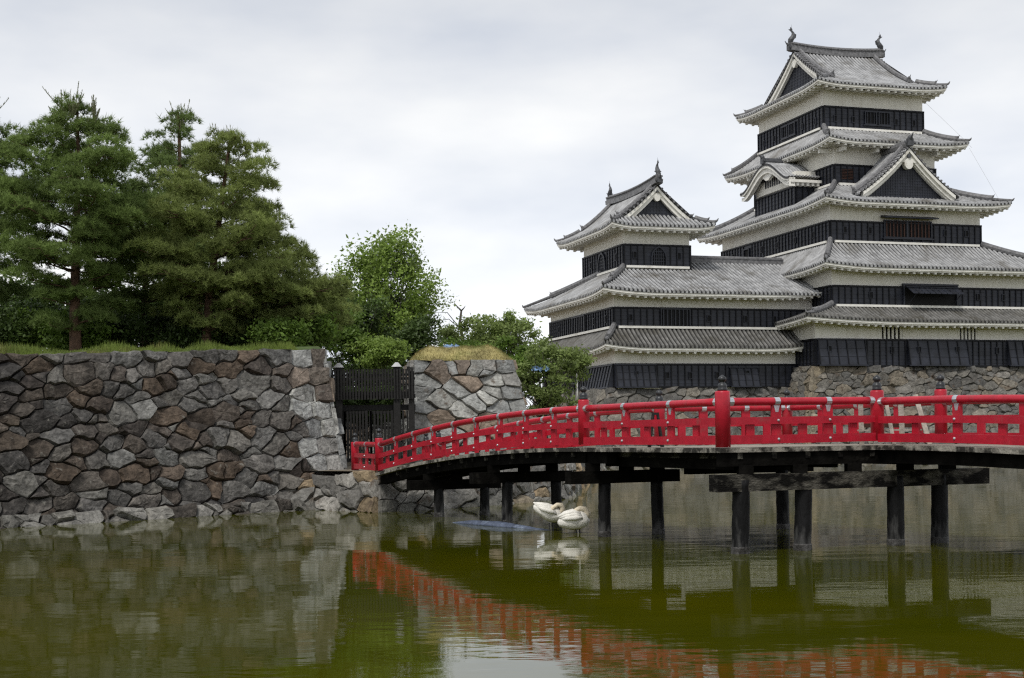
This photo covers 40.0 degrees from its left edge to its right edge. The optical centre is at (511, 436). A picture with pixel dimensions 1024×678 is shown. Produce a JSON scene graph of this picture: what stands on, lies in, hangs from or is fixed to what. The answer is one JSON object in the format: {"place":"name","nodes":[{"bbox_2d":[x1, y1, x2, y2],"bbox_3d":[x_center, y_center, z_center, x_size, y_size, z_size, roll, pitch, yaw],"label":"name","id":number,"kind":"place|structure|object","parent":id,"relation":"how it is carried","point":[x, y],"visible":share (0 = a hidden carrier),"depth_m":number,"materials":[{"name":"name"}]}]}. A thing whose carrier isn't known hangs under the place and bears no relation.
{"place":"outdoors","nodes":[
{"label":"outdoors","id":0,"kind":"place"},
{"bbox_2d":[3,346,320,353],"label":"grass bank","id":1,"kind":"structure","parent":0,"point":[309,347],"depth_m":45.78,"materials":[{"name":"green plant"}]},
{"bbox_2d":[0,298,37,346],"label":"bush","id":2,"kind":"object","parent":1,"relation":"on","point":[8,331],"visible":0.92,"depth_m":48.24,"materials":[{"name":"green plant"}]},
{"bbox_2d":[0,98,49,304],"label":"pine tree","id":3,"kind":"object","parent":1,"relation":"on","point":[15,288],"visible":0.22,"depth_m":50.29,"materials":[{"name":"green plant"}]},
{"bbox_2d":[1,298,68,345],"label":"bush","id":4,"kind":"object","parent":1,"relation":"on","point":[34,305],"visible":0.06,"depth_m":53.65,"materials":[{"name":"green plant"}]},
{"bbox_2d":[2,304,83,350],"bbox_3d":[-16.464,-3.419,49.238,3.758,2.449,2.399,-1,0,0],"label":"bush","id":5,"kind":"object","parent":1,"relation":"on","point":[35,339],"visible":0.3,"depth_m":48.97,"materials":[{"name":"green plant"}]},
{"bbox_2d":[37,316,127,350],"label":"bush","id":6,"kind":"object","parent":1,"relation":"on","point":[90,338],"visible":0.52,"depth_m":48.16,"materials":[{"name":"green plant"}]},
{"bbox_2d":[0,81,179,350],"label":"pine tree","id":7,"kind":"object","parent":1,"relation":"on","point":[96,233],"visible":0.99,"depth_m":46.57,"materials":[{"name":"green plant"}]},
{"bbox_2d":[53,297,159,347],"bbox_3d":[-16.231,-3.842,54.616,5.775,3.285,2.573,-1,0,0],"label":"bush","id":8,"kind":"object","parent":1,"relation":"on","point":[90,302],"visible":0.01,"depth_m":54.40,"materials":[{"name":"green plant"}]},
{"bbox_2d":[82,309,157,348],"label":"bush","id":9,"kind":"object","parent":1,"relation":"on","point":[136,326],"visible":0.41,"depth_m":49.65,"materials":[{"name":"green plant"}]},
{"bbox_2d":[69,176,222,347],"bbox_3d":[-13.708,-6.068,52.773,5.467,7.683,5.710,-1,0,44],"label":"pine tree","id":10,"kind":"object","parent":1,"relation":"on","point":[139,295],"visible":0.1,"depth_m":52.42,"materials":[{"name":"green plant"}]},
{"bbox_2d":[0,340,299,354],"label":"grass","id":11,"kind":"structure","parent":1,"relation":"on","point":[24,350],"depth_m":41.68,"materials":[{"name":"green plant"}]},
{"bbox_2d":[129,299,184,337],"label":"bush","id":12,"kind":"object","parent":1,"relation":"on","point":[152,305],"visible":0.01,"depth_m":55.59,"materials":[{"name":"green plant"}]},
{"bbox_2d":[122,306,193,348],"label":"bush","id":13,"kind":"object","parent":1,"relation":"on","point":[156,319],"visible":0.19,"depth_m":51.19,"materials":[{"name":"green plant"}]},
{"bbox_2d":[143,318,224,348],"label":"bush","id":14,"kind":"object","parent":1,"relation":"on","point":[179,337],"visible":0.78,"depth_m":49.00,"materials":[{"name":"green plant"}]},
{"bbox_2d":[123,99,248,300],"bbox_3d":[-13.112,-7.784,55.042,5.606,11.089,5.685,-1,0,-41],"label":"pine tree","id":15,"kind":"object","parent":1,"relation":"on","point":[161,154],"visible":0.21,"depth_m":54.47,"materials":[{"name":"green plant"}]},
{"bbox_2d":[119,124,299,343],"bbox_3d":[-10.447,-6.617,49.010,6.546,8.692,7.476,-1,0,0],"label":"pine tree","id":16,"kind":"object","parent":1,"relation":"on","point":[261,222],"visible":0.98,"depth_m":47.83,"materials":[{"name":"green plant"}]},
{"bbox_2d":[173,315,259,346],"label":"bush","id":17,"kind":"object","parent":1,"relation":"on","point":[233,340],"visible":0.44,"depth_m":49.54,"materials":[{"name":"green plant"}]},
{"bbox_2d":[219,304,295,345],"bbox_3d":[-9.229,-3.663,51.425,3.308,2.744,2.739,-1,0,0],"label":"bush","id":18,"kind":"object","parent":1,"relation":"on","point":[272,307],"visible":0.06,"depth_m":50.97,"materials":[{"name":"green plant"}]},
{"bbox_2d":[192,219,353,343],"bbox_3d":[-8.456,-5.253,50.194,5.920,5.902,5.520,-1,0,0],"label":"pine tree","id":19,"kind":"object","parent":1,"relation":"on","point":[302,291],"visible":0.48,"depth_m":49.26,"materials":[{"name":"green plant"}]},
{"bbox_2d":[240,315,318,346],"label":"bush","id":20,"kind":"object","parent":1,"relation":"on","point":[279,329],"visible":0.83,"depth_m":48.00,"materials":[{"name":"green plant"}]},
{"bbox_2d":[266,241,362,348],"bbox_3d":[-7.444,-4.835,52.091,3.836,5.050,3.902,-1,0,-11],"label":"pine tree","id":21,"kind":"object","parent":1,"relation":"on","point":[343,318],"visible":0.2,"depth_m":51.57,"materials":[{"name":"green plant"}]},
{"bbox_2d":[284,307,347,350],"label":"bush","id":22,"kind":"object","parent":1,"relation":"on","point":[324,331],"visible":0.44,"depth_m":49.84,"materials":[{"name":"green plant"}]},
{"bbox_2d":[320,461,407,470],"bbox_3d":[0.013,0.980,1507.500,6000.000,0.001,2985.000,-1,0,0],"label":"ground","id":23,"kind":"structure","parent":0,"point":[348,468],"depth_m":46.42,"materials":[{"name":"grey stone"}]},
{"bbox_2d":[0,269,53,313],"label":"leafy tree","id":24,"kind":"object","parent":23,"relation":"on","point":[19,281],"visible":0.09,"depth_m":73.96,"materials":[{"name":"green plant"}]},
{"bbox_2d":[8,264,112,350],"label":"leafy tree","id":25,"kind":"object","parent":23,"relation":"on","point":[64,306],"visible":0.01,"depth_m":75.18,"materials":[{"name":"green plant"}]},
{"bbox_2d":[65,279,157,347],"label":"leafy tree","id":26,"kind":"object","parent":23,"relation":"on","point":[138,344],"visible":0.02,"depth_m":77.51,"materials":[{"name":"green plant"}]},
{"bbox_2d":[0,348,347,528],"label":"stone wall","id":27,"kind":"structure","parent":23,"relation":"on","point":[105,437],"depth_m":39.73,"materials":[{"name":"grey stone"}]},
{"bbox_2d":[322,304,373,383],"bbox_3d":[-7.273,-2.192,58.014,3.594,6.843,2.675,-1,0,0],"label":"shrub","id":28,"kind":"object","parent":23,"relation":"on","point":[350,333],"visible":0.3,"depth_m":57.74,"materials":[{"name":"green plant"}]},
{"bbox_2d":[327,354,402,389],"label":"shrub","id":29,"kind":"object","parent":23,"relation":"on","point":[355,365],"visible":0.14,"depth_m":62.20,"materials":[{"name":"green plant"}]},
{"bbox_2d":[339,293,399,353],"bbox_3d":[-6.988,-2.566,63.039,3.984,7.582,2.554,-1,0,0],"label":"shrub","id":30,"kind":"object","parent":23,"relation":"on","point":[373,311],"visible":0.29,"depth_m":63.06,"materials":[{"name":"green plant"}]},
{"bbox_2d":[333,382,405,453],"bbox_3d":[-5.889,-0.527,56.044,4.970,3.482,2.573,-1,0,0],"label":"shrub","id":31,"kind":"object","parent":23,"relation":"on","point":[387,401],"visible":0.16,"depth_m":55.67,"materials":[{"name":"green plant"}]},
{"bbox_2d":[331,362,415,463],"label":"wooden gate","id":32,"kind":"structure","parent":23,"relation":"on","point":[398,392],"depth_m":50.08,"materials":[{"name":"brown wood"}]},
{"bbox_2d":[343,411,367,461],"bbox_3d":[-5.580,0.014,50.205,0.880,1.840,0.111,-1,0,0],"label":"door leaf","id":33,"kind":"structure","parent":32,"relation":"in","point":[360,427],"depth_m":50.15,"materials":[{"name":"brown wood"}]},
{"bbox_2d":[369,410,393,461],"bbox_3d":[-4.650,0.002,50.205,0.860,1.840,0.111,-1,0,0],"label":"door leaf","id":34,"kind":"structure","parent":32,"relation":"in","point":[391,412],"depth_m":50.15,"materials":[{"name":"brown wood"}]},
{"bbox_2d":[346,401,404,461],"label":"stone wall","id":35,"kind":"structure","parent":23,"relation":"on","point":[372,437],"depth_m":59.39,"materials":[{"name":"grey stone"}]},
{"bbox_2d":[342,331,417,402],"bbox_3d":[-5.243,-1.556,57.078,2.895,5.518,2.818,-1,0,42],"label":"shrub","id":36,"kind":"object","parent":23,"relation":"on","point":[385,351],"visible":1,"depth_m":56.62,"materials":[{"name":"green plant"}]},
{"bbox_2d":[354,360,409,382],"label":"shrub","id":37,"kind":"object","parent":23,"relation":"on","point":[403,364],"visible":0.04,"depth_m":63.35,"materials":[{"name":"green plant"}]},
{"bbox_2d":[326,219,448,362],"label":"leafy tree","id":38,"kind":"object","parent":23,"relation":"on","point":[377,265],"visible":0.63,"depth_m":65.11,"materials":[{"name":"green plant"}]},
{"bbox_2d":[390,311,447,365],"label":"shrub","id":39,"kind":"object","parent":23,"relation":"on","point":[416,332],"visible":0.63,"depth_m":59.60,"materials":[{"name":"green plant"}]},
{"bbox_2d":[285,463,606,512],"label":"stone wall","id":40,"kind":"structure","parent":23,"relation":"on","point":[361,491],"depth_m":42.00,"materials":[{"name":"grey stone"}]},
{"bbox_2d":[430,289,465,339],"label":"dead tree","id":41,"kind":"object","parent":23,"relation":"on","point":[460,317],"visible":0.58,"depth_m":70.44,"materials":[{"name":"wood"}]},
{"bbox_2d":[434,335,492,347],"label":"shrub","id":42,"kind":"object","parent":23,"relation":"on","point":[452,341],"visible":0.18,"depth_m":65.70,"materials":[{"name":"green plant"}]},
{"bbox_2d":[444,344,458,347],"bbox_3d":[-2.783,-4.082,64.511,0.736,0.392,0.663,-1,0,0],"label":"tarpaulin","id":43,"kind":"object","parent":42,"relation":"attached to","point":[447,345],"visible":0.4,"depth_m":64.65,"materials":[{"name":"blue plastic"}]},
{"bbox_2d":[401,344,535,463],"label":"stone wall","id":44,"kind":"structure","parent":23,"relation":"on","point":[453,383],"depth_m":51.62,"materials":[{"name":"grey stone"}]},
{"bbox_2d":[433,308,543,356],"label":"bush","id":45,"kind":"object","parent":23,"relation":"on","point":[510,325],"visible":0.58,"depth_m":69.16,"materials":[{"name":"green plant"}]},
{"bbox_2d":[489,334,556,400],"bbox_3d":[0.360,-1.746,64.051,3.443,5.750,2.708,-1,0,0],"label":"shrub","id":46,"kind":"object","parent":23,"relation":"on","point":[503,345],"visible":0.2,"depth_m":63.80,"materials":[{"name":"green plant"}]},
{"bbox_2d":[516,335,586,437],"bbox_3d":[1.208,-1.597,59.903,3.972,5.437,3.018,-1,0,0],"label":"cherry tree","id":47,"kind":"object","parent":23,"relation":"on","point":[548,395],"visible":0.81,"depth_m":59.61,"materials":[{"name":"green plant"}]},
{"bbox_2d":[531,364,549,371],"bbox_3d":[1.198,-2.883,59.606,0.788,0.357,0.663,-1,0,0],"label":"tarpaulin","id":48,"kind":"object","parent":47,"relation":"attached to","point":[538,368],"visible":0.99,"depth_m":59.49,"materials":[{"name":"blue plastic"}]},
{"bbox_2d":[547,344,599,437],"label":"cherry tree","id":49,"kind":"object","parent":23,"relation":"on","point":[584,364],"visible":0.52,"depth_m":65.81,"materials":[{"name":"green plant"}]},
{"bbox_2d":[576,373,577,436],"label":"pole","id":50,"kind":"object","parent":23,"relation":"on","point":[577,398],"depth_m":69.97,"materials":[{"name":"metal"}]},
{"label":"castle terrace","id":51,"kind":"structure","parent":23,"relation":"on","visible":0},
{"bbox_2d":[522,158,821,391],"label":"castle turret","id":52,"kind":"object","parent":51,"relation":"on","point":[648,300],"visible":0.91,"depth_m":97.34,"materials":[{"name":"paint"}]},
{"bbox_2d":[697,26,1023,366],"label":"castle keep","id":53,"kind":"structure","parent":51,"relation":"on","point":[862,218],"depth_m":100.81,"materials":[{"name":"paint"}]},
{"bbox_2d":[882,326,901,338],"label":"window","id":54,"kind":"structure","parent":53,"relation":"in","point":[887,332],"depth_m":97.28,"materials":[{"name":"white wood"}]},
{"bbox_2d":[960,328,977,339],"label":"window","id":55,"kind":"structure","parent":53,"relation":"in","point":[965,333],"depth_m":99.10,"materials":[{"name":"white wood"}]},
{"bbox_2d":[0,464,1023,677],"bbox_3d":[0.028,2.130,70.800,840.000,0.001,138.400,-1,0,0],"label":"moat water","id":56,"kind":"structure","parent":0,"point":[395,594],"depth_m":19.11,"materials":[{"name":"green liquid"}]},
{"bbox_2d":[453,520,547,529],"bbox_3d":[-0.312,2.087,33.350,0.320,0.147,4.034,-1,0,-36],"label":"float","id":57,"kind":"object","parent":56,"relation":"on","point":[493,523],"visible":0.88,"depth_m":33.24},
{"bbox_2d":[533,502,565,530],"bbox_3d":[0.834,1.832,31.491,0.608,0.723,0.517,-1,0,41],"label":"swan","id":58,"kind":"object","parent":56,"relation":"on","point":[548,512],"visible":0.95,"depth_m":31.37,"materials":[{"name":"white"}]},
{"bbox_2d":[557,506,590,532],"bbox_3d":[1.353,1.897,30.696,0.588,0.752,0.560,-1,0,-42],"label":"swan","id":59,"kind":"object","parent":56,"relation":"on","point":[576,518],"visible":0.98,"depth_m":30.56,"materials":[{"name":"white"}]},
{"bbox_2d":[530,386,788,467],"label":"stone wall","id":60,"kind":"structure","parent":56,"relation":"in","point":[609,395],"depth_m":94.85,"materials":[{"name":"grey stone"}]},
{"bbox_2d":[351,374,1023,553],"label":"footbridge","id":61,"kind":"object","parent":56,"relation":"in","point":[437,471],"visible":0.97,"depth_m":26.60,"materials":[{"name":"red wood"}]},
{"bbox_2d":[857,394,931,444],"bbox_3d":[7.222,-0.315,26.763,1.391,0.973,0.551,-1,0,-8],"label":"barrier","id":62,"kind":"object","parent":61,"relation":"on","point":[891,426],"visible":0.64,"depth_m":26.79,"materials":[{"name":"white wood"}]},
{"bbox_2d":[783,365,1023,443],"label":"stone wall","id":63,"kind":"structure","parent":56,"relation":"in","point":[829,381],"depth_m":96.91,"materials":[{"name":"grey stone"}]},
{"bbox_2d":[0,0,1023,408],"label":"sky","id":64,"kind":"structure","parent":0,"point":[499,130],"materials":[{"name":"white"}]},
{"bbox_2d":[647,412,663,446],"bbox_3d":[2.859,-0.127,28.000,0.313,0.693,0.292,-1,0,0],"label":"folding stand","id":65,"kind":"object","parent":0,"point":[659,427],"visible":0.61,"depth_m":27.94,"materials":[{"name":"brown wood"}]}
]}

